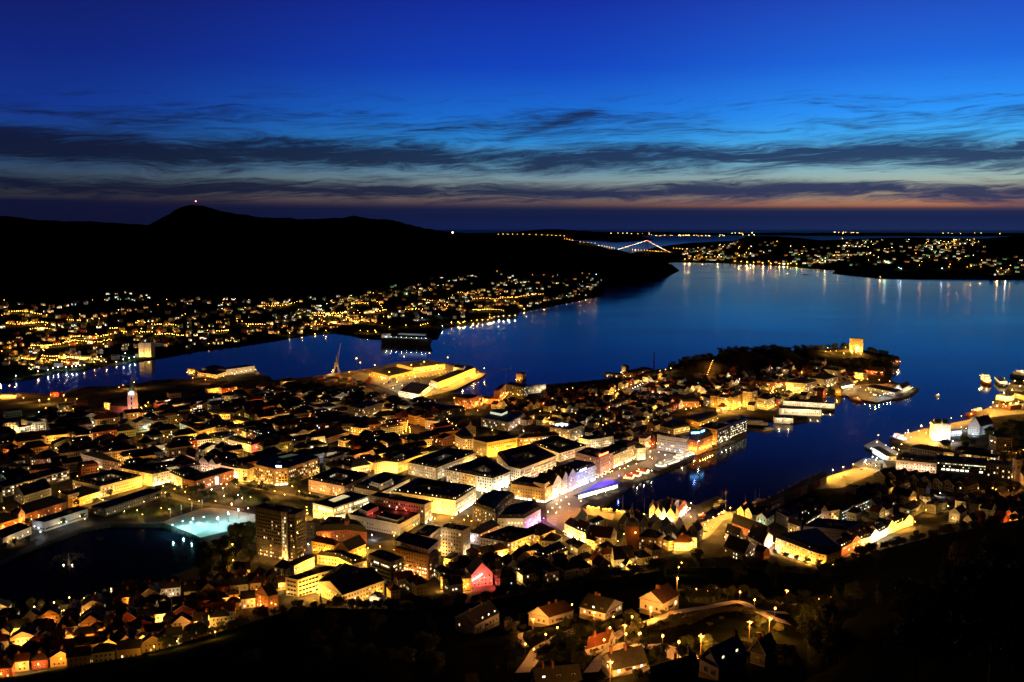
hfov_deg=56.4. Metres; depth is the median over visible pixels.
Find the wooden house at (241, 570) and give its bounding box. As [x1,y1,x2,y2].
[234,565,246,575]
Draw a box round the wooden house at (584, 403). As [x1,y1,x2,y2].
[579,398,589,408]
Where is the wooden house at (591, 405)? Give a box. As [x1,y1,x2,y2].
[586,402,594,409]
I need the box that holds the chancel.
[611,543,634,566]
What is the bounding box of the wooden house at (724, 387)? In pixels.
[720,384,729,391]
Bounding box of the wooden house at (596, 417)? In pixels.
[588,414,599,420]
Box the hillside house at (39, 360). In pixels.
[35,358,42,363]
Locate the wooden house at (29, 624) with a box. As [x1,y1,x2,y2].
[20,620,37,634]
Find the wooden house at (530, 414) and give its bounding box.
[524,410,534,419]
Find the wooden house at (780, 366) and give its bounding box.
[776,363,784,371]
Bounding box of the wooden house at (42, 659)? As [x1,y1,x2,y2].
[31,650,49,669]
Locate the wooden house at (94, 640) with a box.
[73,633,100,649]
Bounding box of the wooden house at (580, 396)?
[573,394,584,402]
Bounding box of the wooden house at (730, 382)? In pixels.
[723,378,733,386]
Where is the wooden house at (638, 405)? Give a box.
[635,403,646,409]
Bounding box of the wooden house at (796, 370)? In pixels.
[792,368,800,374]
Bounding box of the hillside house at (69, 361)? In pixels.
[66,359,72,364]
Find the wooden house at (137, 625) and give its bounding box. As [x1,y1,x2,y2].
[120,620,141,635]
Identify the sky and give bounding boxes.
[0,0,1023,229]
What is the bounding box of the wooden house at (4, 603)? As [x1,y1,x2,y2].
[0,598,11,609]
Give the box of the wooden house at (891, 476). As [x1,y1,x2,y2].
[886,467,908,482]
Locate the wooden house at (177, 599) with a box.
[172,594,191,606]
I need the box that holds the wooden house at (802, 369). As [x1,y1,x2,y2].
[797,366,804,373]
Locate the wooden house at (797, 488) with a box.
[785,484,800,498]
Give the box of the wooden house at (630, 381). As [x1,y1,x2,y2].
[625,378,633,385]
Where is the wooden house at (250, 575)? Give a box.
[247,569,263,588]
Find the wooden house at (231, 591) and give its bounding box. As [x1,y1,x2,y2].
[227,586,238,597]
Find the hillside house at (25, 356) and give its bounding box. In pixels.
[22,354,28,358]
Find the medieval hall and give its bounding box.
[968,414,993,434]
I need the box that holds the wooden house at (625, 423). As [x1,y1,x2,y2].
[622,420,630,426]
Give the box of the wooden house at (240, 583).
[230,575,248,594]
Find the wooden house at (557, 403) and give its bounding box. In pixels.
[552,399,560,409]
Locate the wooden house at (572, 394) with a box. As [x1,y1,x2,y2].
[570,392,577,401]
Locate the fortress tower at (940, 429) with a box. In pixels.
[930,418,950,440]
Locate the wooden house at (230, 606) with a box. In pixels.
[212,600,234,620]
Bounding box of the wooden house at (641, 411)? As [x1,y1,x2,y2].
[635,407,646,415]
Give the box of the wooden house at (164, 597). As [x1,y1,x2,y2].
[157,593,171,606]
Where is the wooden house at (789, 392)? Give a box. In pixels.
[784,388,792,396]
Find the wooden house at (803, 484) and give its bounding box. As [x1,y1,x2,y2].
[787,481,807,494]
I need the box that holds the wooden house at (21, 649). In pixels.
[11,646,34,659]
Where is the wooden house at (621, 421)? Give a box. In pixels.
[617,417,626,423]
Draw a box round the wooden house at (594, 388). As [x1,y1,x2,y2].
[590,384,596,392]
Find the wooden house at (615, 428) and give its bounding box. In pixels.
[609,423,619,434]
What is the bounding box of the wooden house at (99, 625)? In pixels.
[91,619,103,630]
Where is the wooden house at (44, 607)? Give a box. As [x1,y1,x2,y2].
[40,601,59,613]
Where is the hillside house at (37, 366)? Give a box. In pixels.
[34,363,42,368]
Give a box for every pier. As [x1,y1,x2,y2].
[195,370,267,377]
[312,361,484,397]
[852,458,886,468]
[864,439,897,462]
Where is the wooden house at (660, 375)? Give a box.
[658,371,664,379]
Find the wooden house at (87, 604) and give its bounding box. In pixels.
[81,596,105,611]
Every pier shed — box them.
[773,416,792,423]
[779,406,820,415]
[783,399,834,407]
[863,461,882,469]
[872,446,895,460]
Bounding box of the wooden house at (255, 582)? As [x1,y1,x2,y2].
[249,573,270,590]
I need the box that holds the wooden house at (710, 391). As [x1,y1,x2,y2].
[705,389,714,394]
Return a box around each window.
[6,472,68,489]
[257,511,304,556]
[258,461,318,482]
[379,500,430,521]
[407,487,474,513]
[437,454,474,473]
[463,468,509,488]
[504,455,553,479]
[717,426,729,439]
[731,423,745,433]
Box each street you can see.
[163,491,243,510]
[236,478,317,501]
[555,461,645,498]
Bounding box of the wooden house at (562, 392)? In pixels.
[559,388,571,397]
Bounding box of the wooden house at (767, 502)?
[761,492,777,509]
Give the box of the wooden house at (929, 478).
[921,472,942,488]
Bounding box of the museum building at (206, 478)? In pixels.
[182,467,233,491]
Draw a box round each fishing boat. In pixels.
[849,397,862,402]
[965,407,982,415]
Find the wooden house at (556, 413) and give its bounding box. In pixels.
[552,410,562,416]
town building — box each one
[0,467,69,496]
[0,511,18,528]
[0,522,31,545]
[2,418,18,430]
[2,442,19,453]
[7,463,29,470]
[9,496,67,521]
[13,478,50,503]
[13,506,24,523]
[16,424,32,432]
[21,418,45,430]
[30,449,59,464]
[32,507,87,531]
[59,489,78,507]
[63,423,88,437]
[73,469,141,497]
[73,484,100,505]
[80,451,121,469]
[91,488,162,516]
[92,432,115,443]
[104,397,117,409]
[119,461,169,485]
[137,435,154,448]
[144,427,162,442]
[148,443,166,451]
[158,456,174,461]
[165,392,220,406]
[169,466,201,487]
[180,421,215,434]
[186,446,198,460]
[198,453,216,471]
[207,409,229,418]
[208,431,234,443]
[208,456,224,469]
[221,391,236,400]
[221,459,247,477]
[228,435,259,452]
[229,415,251,423]
[237,463,254,481]
[252,447,281,456]
[255,582,278,607]
[273,557,289,576]
[285,565,335,596]
[288,552,314,575]
[292,422,315,432]
[305,439,327,447]
[306,518,324,535]
[308,466,367,495]
[309,402,340,409]
[311,534,339,553]
[313,491,369,518]
[316,513,366,542]
[316,548,366,567]
[318,567,384,605]
[319,425,348,443]
[319,562,361,580]
[323,452,345,468]
[333,446,343,452]
[335,534,366,556]
[342,423,369,434]
[346,446,372,458]
[348,400,381,417]
[348,492,431,535]
[354,472,409,494]
[366,453,382,469]
[368,393,385,401]
[368,549,403,584]
[369,591,384,603]
[374,447,422,473]
[382,407,396,410]
[393,478,475,515]
[393,531,438,579]
[397,402,411,408]
[399,382,430,398]
[408,447,475,479]
[412,401,464,417]
[415,525,440,552]
[425,418,439,428]
[440,568,466,588]
[441,522,470,555]
[442,571,471,590]
[444,552,459,565]
[446,456,509,491]
[453,364,464,370]
[455,393,481,408]
[455,426,472,449]
[462,418,471,424]
[466,555,492,586]
[470,520,499,544]
[472,490,513,523]
[473,434,516,456]
[480,525,535,554]
[481,408,523,430]
[482,397,500,403]
[494,384,505,399]
[497,443,555,480]
[497,500,540,527]
[506,382,527,397]
[510,475,551,502]
[516,372,525,379]
[517,431,558,446]
[528,384,545,393]
[529,521,554,544]
[530,435,586,461]
[533,541,567,559]
[537,471,561,499]
[540,530,561,546]
[547,468,567,494]
[550,423,581,440]
[552,466,575,491]
[558,459,594,487]
[564,516,577,537]
[575,508,587,521]
[575,519,590,542]
[577,434,613,447]
[585,532,596,549]
[587,524,616,547]
[589,515,603,525]
[601,447,619,467]
[603,372,621,375]
[606,444,627,465]
[611,439,635,461]
[618,509,630,530]
[622,364,628,371]
[622,366,652,376]
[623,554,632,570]
[634,442,645,459]
[634,509,648,533]
[639,431,650,449]
[639,527,662,549]
[648,432,654,447]
[648,513,661,531]
[657,434,688,452]
[659,419,689,434]
[659,516,677,537]
[669,396,698,406]
[674,532,692,550]
[675,517,686,535]
[686,411,716,427]
[686,529,696,547]
[687,519,703,542]
[698,422,729,444]
[703,394,710,406]
[710,394,718,406]
[717,394,729,408]
[723,535,754,559]
[724,416,746,437]
[725,523,743,540]
[729,390,742,409]
[731,513,769,536]
[737,502,752,516]
[741,376,754,388]
[742,390,756,406]
[743,371,755,377]
[745,505,768,520]
[747,524,772,547]
[754,543,769,559]
[755,376,776,389]
[756,508,774,525]
[757,395,774,409]
[775,528,840,564]
[776,506,798,527]
[786,378,816,392]
[787,502,809,520]
[788,515,801,531]
[803,518,860,540]
[804,509,820,524]
[808,372,838,386]
[821,502,839,519]
[824,365,844,375]
[832,380,852,389]
[839,496,871,519]
[853,368,867,379]
[864,366,884,375]
[866,384,900,395]
[886,356,899,364]
[896,381,910,392]
[909,444,944,457]
[936,455,987,473]
[943,448,953,455]
[955,446,988,453]
[959,450,999,460]
[987,459,1012,479]
[988,434,1012,456]
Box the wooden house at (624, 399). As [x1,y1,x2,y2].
[619,396,628,404]
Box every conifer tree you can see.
[640,621,650,650]
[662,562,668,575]
[796,611,804,632]
[829,609,835,624]
[831,582,839,601]
[871,578,883,603]
[952,540,964,565]
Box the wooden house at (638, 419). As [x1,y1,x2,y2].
[633,416,641,426]
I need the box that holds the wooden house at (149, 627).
[143,621,167,632]
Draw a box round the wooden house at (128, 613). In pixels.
[120,606,136,622]
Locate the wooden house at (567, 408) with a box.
[560,404,572,413]
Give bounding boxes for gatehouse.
[950,429,961,435]
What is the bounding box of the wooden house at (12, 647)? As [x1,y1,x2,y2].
[5,641,19,654]
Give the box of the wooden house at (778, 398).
[775,394,781,404]
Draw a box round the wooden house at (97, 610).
[80,604,105,620]
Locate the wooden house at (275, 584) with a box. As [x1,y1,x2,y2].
[261,580,277,591]
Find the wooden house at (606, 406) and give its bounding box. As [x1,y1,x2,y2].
[602,402,608,409]
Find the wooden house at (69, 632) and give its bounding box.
[64,625,72,637]
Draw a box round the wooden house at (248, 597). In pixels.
[240,587,255,608]
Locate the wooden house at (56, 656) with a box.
[49,644,66,666]
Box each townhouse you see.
[0,415,5,426]
[0,425,15,438]
[0,438,9,452]
[0,454,23,463]
[0,458,13,467]
[0,467,9,480]
[0,486,2,502]
[2,434,14,443]
[2,467,30,480]
[3,408,21,418]
[4,446,34,463]
[14,433,44,446]
[15,429,45,443]
[20,440,48,454]
[29,461,62,472]
[31,416,45,420]
[35,409,57,416]
[45,428,69,443]
[46,413,57,423]
[47,416,58,424]
[47,421,75,430]
[49,455,66,461]
[51,436,71,450]
[52,415,68,422]
[57,403,75,411]
[57,411,69,415]
[57,442,69,450]
[57,444,81,456]
[59,456,82,472]
[68,417,89,421]
[68,436,91,447]
[72,404,91,411]
[72,429,92,440]
[74,398,86,405]
[75,420,92,429]
[77,459,98,474]
[78,411,98,421]
[79,441,101,452]
[89,408,105,412]
[90,423,116,439]
[92,446,111,456]
[93,412,119,425]
[98,437,128,447]
[107,441,128,447]
[110,443,136,460]
[113,433,131,443]
[116,423,135,436]
[118,418,135,428]
[119,449,136,463]
[122,408,139,420]
[124,456,142,464]
[129,447,155,458]
[132,415,152,431]
[139,408,157,415]
[139,457,161,463]
[143,411,156,418]
[147,444,162,458]
[149,415,167,423]
[149,421,162,429]
[149,460,175,470]
[153,401,165,407]
[155,423,178,438]
[156,399,172,401]
[156,403,176,412]
[156,411,176,422]
[163,408,178,412]
[164,439,193,456]
[167,391,180,397]
[170,435,186,441]
[172,427,196,437]
[173,455,193,463]
[175,404,190,411]
[175,460,200,470]
[176,411,193,422]
[177,436,196,448]
[182,412,194,421]
[186,415,203,423]
[188,402,201,410]
[191,408,207,413]
[194,411,210,422]
[195,432,212,446]
[197,442,216,455]
[199,400,208,409]
[204,413,221,422]
[204,419,223,423]
[205,384,219,392]
[205,447,221,455]
[207,400,227,409]
[211,421,235,431]
[214,442,230,449]
[216,450,241,457]
[216,453,238,459]
[217,402,236,411]
[219,444,243,456]
[220,383,234,393]
[224,423,244,435]
[229,397,245,409]
[229,407,247,418]
[233,388,248,397]
[234,455,260,468]
[239,384,253,392]
[242,419,263,427]
[242,426,254,437]
[244,407,265,420]
[245,394,262,400]
[246,399,263,409]
[248,426,274,438]
[250,389,268,394]
[254,412,273,420]
[254,428,275,437]
[254,433,276,440]
[256,382,266,389]
[258,401,276,409]
[258,438,278,450]
[260,392,275,397]
[263,384,275,390]
[263,396,272,401]
[264,407,283,411]
[265,417,281,427]
[267,387,285,392]
[267,398,283,401]
[271,409,291,417]
[272,381,280,387]
[272,393,290,398]
[273,427,295,436]
[274,418,298,430]
[274,435,292,451]
[276,399,287,405]
[276,414,294,418]
[277,401,299,407]
[280,377,294,384]
[281,381,295,387]
[283,397,301,400]
[286,381,302,387]
[289,389,301,393]
[289,392,304,398]
[289,407,308,419]
[290,436,305,445]
[291,426,309,434]
[293,441,309,451]
[294,447,310,451]
[296,417,316,424]
[297,405,313,411]
[298,401,312,406]
[300,398,321,403]
[301,389,311,394]
[302,393,318,399]
[305,448,322,462]
[306,390,323,396]
[306,430,324,442]
[307,418,332,430]
[309,408,328,416]
[310,410,331,417]
[310,446,327,450]
[312,388,327,392]
[316,414,330,418]
[318,393,332,400]
[322,397,341,403]
[323,389,340,394]
[323,446,336,457]
[326,459,341,469]
[330,391,347,398]
[330,406,347,412]
[331,412,353,416]
[334,418,358,428]
[337,458,345,468]
[338,389,353,393]
[338,434,357,446]
[338,446,351,453]
[339,398,358,406]
[341,395,361,401]
[343,456,354,462]
[344,457,370,472]
[345,436,364,449]
[347,390,365,394]
[347,392,363,395]
[354,387,372,393]
[354,440,381,448]
[356,415,368,422]
[357,397,367,401]
[357,433,376,438]
[357,454,372,459]
[360,417,380,430]
[360,429,371,434]
[362,394,371,398]
[362,437,380,441]
[367,390,379,395]
[370,447,392,456]
[371,416,385,424]
[371,429,387,435]
[373,410,395,419]
[373,443,385,448]
[376,432,400,439]
[378,400,388,408]
[380,422,402,433]
[381,433,401,446]
[383,450,392,456]
[384,395,402,401]
[384,402,397,407]
[385,418,405,429]
[386,582,400,597]
[388,399,406,402]
[391,408,404,413]
[393,410,410,422]
[393,570,413,587]
[400,433,417,443]
[401,440,426,447]
[405,407,416,411]
[406,572,425,592]
[408,408,426,424]
[409,395,426,403]
[410,433,431,446]
[411,575,426,595]
[416,399,435,403]
[416,445,428,455]
[417,429,439,443]
[420,412,434,426]
[425,444,438,453]
[427,407,442,420]
[429,421,450,430]
[434,426,457,434]
[434,563,448,580]
[437,432,454,445]
[444,574,462,595]
[446,559,465,571]
[452,554,471,560]
[456,422,475,436]
[464,558,471,572]
[466,545,480,556]
[469,550,482,559]
[477,544,494,554]
[480,556,487,564]
[481,549,493,559]
[487,552,504,567]
[487,558,501,578]
[493,541,508,556]
[494,566,516,585]
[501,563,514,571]
[502,552,515,560]
[502,556,517,569]
[511,546,531,563]
[517,558,535,569]
[517,565,538,582]
[520,542,533,554]
[527,554,536,562]
[530,541,543,551]
[543,562,559,582]
[549,551,565,561]
[559,560,579,579]
[565,536,576,552]
[569,555,581,563]
[571,538,591,554]
[576,551,590,561]
[576,558,592,575]
[589,551,603,565]
[591,554,611,571]
[598,540,613,550]
[599,546,610,561]
[634,548,651,565]
[645,540,661,558]
[662,534,675,550]
[803,498,819,511]
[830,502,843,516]
[834,536,851,554]
[841,531,860,549]
[845,484,859,493]
[846,505,861,520]
[852,527,870,545]
[860,526,879,542]
[865,481,878,489]
[866,489,880,497]
[866,496,882,511]
[869,505,885,519]
[871,521,887,538]
[876,517,895,534]
[880,480,893,495]
[880,501,892,516]
[882,492,898,505]
[888,514,904,530]
[891,479,903,488]
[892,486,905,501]
[895,472,910,488]
[895,511,913,527]
[899,488,916,504]
[899,500,918,516]
[911,499,924,512]
[916,480,930,496]
[919,494,934,505]
[924,501,940,513]
[932,499,946,511]
[949,504,966,521]
[955,497,971,510]
[963,491,975,499]
[963,512,977,526]
[968,496,985,512]
[974,508,985,521]
[980,501,996,518]
[993,510,1008,522]
[995,505,1011,512]
[1005,508,1014,520]
[1010,508,1023,520]
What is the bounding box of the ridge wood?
[668,342,894,383]
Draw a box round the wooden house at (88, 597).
[81,592,102,603]
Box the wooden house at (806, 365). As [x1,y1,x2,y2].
[803,362,811,368]
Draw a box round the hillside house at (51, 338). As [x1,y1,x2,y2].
[48,336,54,340]
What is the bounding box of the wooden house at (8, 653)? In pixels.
[0,647,12,659]
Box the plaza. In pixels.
[163,508,254,537]
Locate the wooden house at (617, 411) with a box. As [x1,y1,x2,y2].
[611,407,621,415]
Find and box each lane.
[515,630,575,672]
[583,642,652,672]
[605,667,649,678]
[615,600,789,638]
[643,643,697,659]
[765,610,788,613]
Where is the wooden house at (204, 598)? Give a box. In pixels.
[193,592,211,602]
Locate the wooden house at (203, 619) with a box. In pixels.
[197,615,209,625]
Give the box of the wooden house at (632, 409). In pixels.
[625,406,635,414]
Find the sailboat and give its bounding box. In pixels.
[718,500,729,514]
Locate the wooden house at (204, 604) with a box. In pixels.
[196,601,213,611]
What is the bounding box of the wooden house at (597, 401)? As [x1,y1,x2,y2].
[593,399,602,404]
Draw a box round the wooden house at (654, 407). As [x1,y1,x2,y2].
[652,403,662,410]
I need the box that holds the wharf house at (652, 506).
[649,499,655,517]
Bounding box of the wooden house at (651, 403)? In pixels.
[646,400,655,406]
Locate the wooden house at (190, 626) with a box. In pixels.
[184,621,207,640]
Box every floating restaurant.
[655,457,679,466]
[673,450,694,458]
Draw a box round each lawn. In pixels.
[116,507,165,517]
[157,500,190,513]
[243,494,269,505]
[261,497,282,503]
[283,502,311,509]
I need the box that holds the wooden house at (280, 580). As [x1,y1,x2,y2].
[271,573,286,590]
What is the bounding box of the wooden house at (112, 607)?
[105,601,127,614]
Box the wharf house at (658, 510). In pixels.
[654,501,661,518]
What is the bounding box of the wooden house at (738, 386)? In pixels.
[735,383,743,390]
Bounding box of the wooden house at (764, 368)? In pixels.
[760,365,768,371]
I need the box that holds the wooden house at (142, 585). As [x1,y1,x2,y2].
[137,580,158,592]
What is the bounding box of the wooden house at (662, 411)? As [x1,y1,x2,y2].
[658,407,668,414]
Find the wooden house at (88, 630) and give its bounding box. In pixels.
[73,623,97,637]
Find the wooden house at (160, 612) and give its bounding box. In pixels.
[154,605,170,622]
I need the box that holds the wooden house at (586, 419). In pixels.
[579,415,588,424]
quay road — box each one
[701,511,735,540]
[815,468,881,488]
[843,383,917,401]
[900,404,1023,446]
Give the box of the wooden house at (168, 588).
[160,578,180,596]
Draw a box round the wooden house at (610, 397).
[604,394,613,401]
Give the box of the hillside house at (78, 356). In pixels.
[76,354,82,359]
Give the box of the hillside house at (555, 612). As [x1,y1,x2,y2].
[527,599,574,626]
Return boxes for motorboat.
[761,427,773,430]
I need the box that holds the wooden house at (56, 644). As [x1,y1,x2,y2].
[49,636,73,654]
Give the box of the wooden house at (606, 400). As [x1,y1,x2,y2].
[602,397,609,405]
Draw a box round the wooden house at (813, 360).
[810,357,817,363]
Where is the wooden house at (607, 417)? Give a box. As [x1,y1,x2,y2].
[602,412,615,422]
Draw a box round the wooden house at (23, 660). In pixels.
[14,651,31,671]
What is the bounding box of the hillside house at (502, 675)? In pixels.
[464,662,513,681]
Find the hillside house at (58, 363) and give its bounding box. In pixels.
[54,361,62,366]
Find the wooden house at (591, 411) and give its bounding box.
[586,408,598,414]
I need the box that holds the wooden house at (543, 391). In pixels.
[541,388,551,395]
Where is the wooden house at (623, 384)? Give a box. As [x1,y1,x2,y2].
[618,381,627,388]
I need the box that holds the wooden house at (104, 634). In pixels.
[95,629,113,640]
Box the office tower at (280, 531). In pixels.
[255,502,305,561]
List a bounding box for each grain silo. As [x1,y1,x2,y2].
[138,342,146,356]
[145,342,154,356]
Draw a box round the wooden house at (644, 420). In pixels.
[639,415,647,424]
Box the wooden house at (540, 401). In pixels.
[535,397,543,406]
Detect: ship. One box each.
[380,333,432,344]
[980,373,991,385]
[995,376,1007,385]
[1010,369,1023,378]
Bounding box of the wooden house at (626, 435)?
[620,431,632,439]
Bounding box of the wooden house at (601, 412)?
[596,408,607,419]
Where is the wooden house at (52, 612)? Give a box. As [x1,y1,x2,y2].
[40,604,61,624]
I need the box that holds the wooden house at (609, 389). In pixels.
[604,385,613,394]
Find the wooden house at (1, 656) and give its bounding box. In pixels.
[0,654,7,659]
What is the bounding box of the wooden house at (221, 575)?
[213,570,227,589]
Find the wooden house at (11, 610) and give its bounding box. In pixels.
[0,606,19,618]
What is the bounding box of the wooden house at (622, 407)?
[618,404,626,413]
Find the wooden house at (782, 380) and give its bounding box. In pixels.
[779,378,785,386]
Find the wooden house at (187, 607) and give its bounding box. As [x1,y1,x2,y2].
[172,600,195,619]
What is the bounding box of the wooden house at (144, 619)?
[131,614,154,627]
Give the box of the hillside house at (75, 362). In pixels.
[72,360,78,364]
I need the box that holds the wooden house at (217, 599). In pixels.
[208,595,223,603]
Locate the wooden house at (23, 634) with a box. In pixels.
[9,624,37,645]
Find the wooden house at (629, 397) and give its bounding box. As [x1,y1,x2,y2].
[626,394,631,403]
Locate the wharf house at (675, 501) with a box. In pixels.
[662,497,678,509]
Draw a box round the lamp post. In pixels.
[607,659,613,681]
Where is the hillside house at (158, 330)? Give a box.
[156,328,162,332]
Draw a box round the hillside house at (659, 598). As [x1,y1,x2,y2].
[639,583,679,615]
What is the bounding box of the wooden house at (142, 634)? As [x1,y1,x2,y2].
[138,628,148,638]
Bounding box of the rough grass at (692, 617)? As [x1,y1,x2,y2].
[635,606,779,631]
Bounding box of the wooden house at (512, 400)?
[507,397,515,404]
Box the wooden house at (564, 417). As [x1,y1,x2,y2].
[557,413,569,422]
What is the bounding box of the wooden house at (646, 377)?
[643,374,649,381]
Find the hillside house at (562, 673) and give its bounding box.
[529,660,582,681]
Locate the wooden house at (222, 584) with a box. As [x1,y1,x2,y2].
[217,577,228,591]
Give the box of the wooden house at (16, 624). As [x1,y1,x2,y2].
[4,617,29,631]
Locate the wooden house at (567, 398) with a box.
[563,394,572,403]
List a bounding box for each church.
[109,377,137,412]
[624,503,638,550]
[1012,450,1023,486]
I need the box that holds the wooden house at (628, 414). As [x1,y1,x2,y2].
[622,410,633,419]
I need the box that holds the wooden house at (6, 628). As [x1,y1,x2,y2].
[0,623,12,634]
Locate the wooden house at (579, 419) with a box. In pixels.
[571,417,583,423]
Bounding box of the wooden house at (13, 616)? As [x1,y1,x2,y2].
[1,611,22,622]
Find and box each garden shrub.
[518,624,526,628]
[535,654,543,658]
[632,668,643,677]
[657,620,666,625]
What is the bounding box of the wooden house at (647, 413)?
[643,409,652,418]
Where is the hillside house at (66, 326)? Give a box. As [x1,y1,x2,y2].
[64,324,70,328]
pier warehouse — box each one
[198,369,225,377]
[202,365,225,370]
[218,365,254,374]
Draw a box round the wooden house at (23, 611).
[19,606,29,614]
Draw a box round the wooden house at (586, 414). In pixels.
[580,412,590,417]
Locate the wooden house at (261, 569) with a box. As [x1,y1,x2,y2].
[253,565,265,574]
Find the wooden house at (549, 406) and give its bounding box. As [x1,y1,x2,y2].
[544,401,555,411]
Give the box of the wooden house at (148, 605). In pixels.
[140,602,155,617]
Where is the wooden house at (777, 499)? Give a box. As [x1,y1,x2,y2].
[768,491,784,509]
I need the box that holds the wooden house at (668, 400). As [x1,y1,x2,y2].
[663,397,673,405]
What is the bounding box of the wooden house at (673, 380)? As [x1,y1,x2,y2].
[669,377,676,384]
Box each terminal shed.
[996,394,1013,400]
[998,400,1021,409]
[1012,401,1023,408]
[1014,391,1023,399]
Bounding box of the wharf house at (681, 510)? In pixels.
[675,500,686,520]
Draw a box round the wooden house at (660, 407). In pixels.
[655,405,663,414]
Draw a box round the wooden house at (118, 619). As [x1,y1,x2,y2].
[104,613,123,627]
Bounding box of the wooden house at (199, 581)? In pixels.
[187,577,206,593]
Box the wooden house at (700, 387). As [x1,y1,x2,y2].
[697,384,705,391]
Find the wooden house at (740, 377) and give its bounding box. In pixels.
[738,374,743,381]
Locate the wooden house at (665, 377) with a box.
[661,373,670,382]
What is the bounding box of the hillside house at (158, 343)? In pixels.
[155,341,161,345]
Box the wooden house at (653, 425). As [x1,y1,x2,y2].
[647,420,660,430]
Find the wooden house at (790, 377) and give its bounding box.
[788,375,796,379]
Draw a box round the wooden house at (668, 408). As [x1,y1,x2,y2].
[663,404,671,412]
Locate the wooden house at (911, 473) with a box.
[902,470,919,476]
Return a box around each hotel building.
[255,451,319,485]
[575,447,612,475]
[688,428,712,454]
[896,453,936,472]
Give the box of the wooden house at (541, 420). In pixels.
[536,416,547,424]
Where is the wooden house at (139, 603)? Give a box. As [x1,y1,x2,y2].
[134,597,156,611]
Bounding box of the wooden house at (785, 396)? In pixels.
[781,392,789,400]
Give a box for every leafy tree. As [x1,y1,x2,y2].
[22,518,29,523]
[26,598,35,607]
[38,598,44,606]
[54,599,62,603]
[92,497,100,502]
[154,485,163,489]
[157,634,169,648]
[163,481,173,492]
[167,636,178,646]
[173,484,181,494]
[174,630,192,642]
[186,629,196,637]
[187,486,194,495]
[196,541,210,550]
[196,624,209,635]
[198,565,212,578]
[201,491,207,496]
[201,553,217,565]
[207,493,215,503]
[207,626,219,634]
[210,539,217,546]
[211,547,222,560]
[213,559,230,571]
[215,538,228,548]
[216,621,225,629]
[219,549,231,560]
[220,553,231,560]
[221,535,229,548]
[224,547,239,558]
[224,621,233,628]
[227,524,236,531]
[228,531,242,538]
[228,536,240,542]
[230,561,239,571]
[232,538,246,552]
[232,619,240,627]
[236,614,249,626]
[237,486,250,496]
[237,524,247,530]
[238,535,254,545]
[238,545,248,557]
[243,521,254,527]
[243,526,255,535]
[245,549,257,559]
[251,604,269,618]
[269,608,277,614]
[278,605,287,611]
[286,605,306,625]
[289,477,293,488]
[291,475,301,488]
[291,599,303,607]
[310,601,317,607]
[319,603,326,608]
[326,600,332,607]
[330,593,346,606]
[331,599,341,606]
[343,598,356,609]
[353,596,363,608]
[358,599,373,609]
[368,611,386,632]
[370,598,383,608]
[383,597,395,609]
[384,599,401,610]
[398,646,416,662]
[413,630,431,650]
[419,648,444,673]
[425,634,440,649]
[425,655,445,674]
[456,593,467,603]
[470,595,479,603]
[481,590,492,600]
[502,644,520,667]
[505,621,519,630]
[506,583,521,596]
[506,633,521,646]
[526,632,533,638]
[531,626,542,634]
[534,643,553,658]
[549,630,569,655]
[557,630,588,661]
[560,617,570,625]
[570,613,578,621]
[570,650,591,673]
[571,624,586,635]
[590,619,603,631]
[608,618,622,629]
[612,565,621,577]
[621,625,631,632]
[622,611,629,620]
[626,562,642,575]
[626,632,634,641]
[627,612,639,622]
[627,621,644,635]
[645,558,658,571]
[649,643,669,663]
[667,613,684,626]
[672,559,679,567]
[675,644,689,656]
[679,584,689,593]
[679,635,697,647]
[684,589,691,601]
[689,589,696,598]
[691,549,703,562]
[694,588,705,597]
[698,634,717,650]
[700,585,711,601]
[706,583,720,597]
[722,587,731,599]
[729,563,746,580]
[729,585,738,598]
[731,558,740,565]
[738,584,748,594]
[740,555,753,569]
[747,589,761,597]
[754,615,766,626]
[758,559,770,568]
[774,596,783,607]
[774,623,783,632]
[775,643,801,672]
[783,592,796,611]
[790,604,808,621]
[795,603,828,624]
[797,589,810,603]
[801,619,824,654]
[803,556,811,562]
[808,596,819,605]
[808,629,842,664]
[812,621,852,648]
[814,559,822,563]
[814,593,835,616]
[821,601,840,619]
[842,580,865,608]
[848,552,858,557]
[854,544,871,555]
[864,542,877,550]
[880,542,888,547]
[884,539,899,546]
[893,536,906,545]
[912,530,925,540]
[927,531,939,543]
[937,525,948,533]
[940,439,950,446]
[944,524,955,533]
[946,540,972,559]
[956,521,969,529]
[959,435,968,441]
[962,441,969,446]
[967,520,976,527]
[969,439,975,446]
[994,480,1005,490]
[1001,451,1011,459]
[1006,485,1014,494]
[1009,513,1016,519]
[1010,445,1020,453]
[1012,420,1023,427]
[1012,438,1019,444]
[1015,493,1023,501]
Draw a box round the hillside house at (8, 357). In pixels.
[4,356,12,359]
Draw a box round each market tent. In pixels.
[623,473,634,479]
[629,471,641,476]
[636,468,649,473]
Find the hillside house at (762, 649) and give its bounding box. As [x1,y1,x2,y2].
[749,631,777,667]
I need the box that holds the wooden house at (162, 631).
[159,625,169,634]
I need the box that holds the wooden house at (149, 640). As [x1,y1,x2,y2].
[142,631,163,652]
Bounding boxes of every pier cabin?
[0,393,20,397]
[50,391,62,396]
[188,368,198,372]
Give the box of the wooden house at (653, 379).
[647,376,656,383]
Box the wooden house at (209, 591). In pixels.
[200,587,219,598]
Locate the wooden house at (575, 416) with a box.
[570,413,579,420]
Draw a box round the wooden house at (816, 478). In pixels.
[799,474,820,488]
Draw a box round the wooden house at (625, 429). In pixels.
[620,425,630,433]
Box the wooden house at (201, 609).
[197,605,210,623]
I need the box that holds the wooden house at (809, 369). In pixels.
[806,366,813,373]
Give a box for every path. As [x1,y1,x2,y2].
[0,521,163,565]
[518,632,528,647]
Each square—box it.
[546,493,613,531]
[646,448,691,470]
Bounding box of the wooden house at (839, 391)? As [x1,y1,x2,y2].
[835,385,842,395]

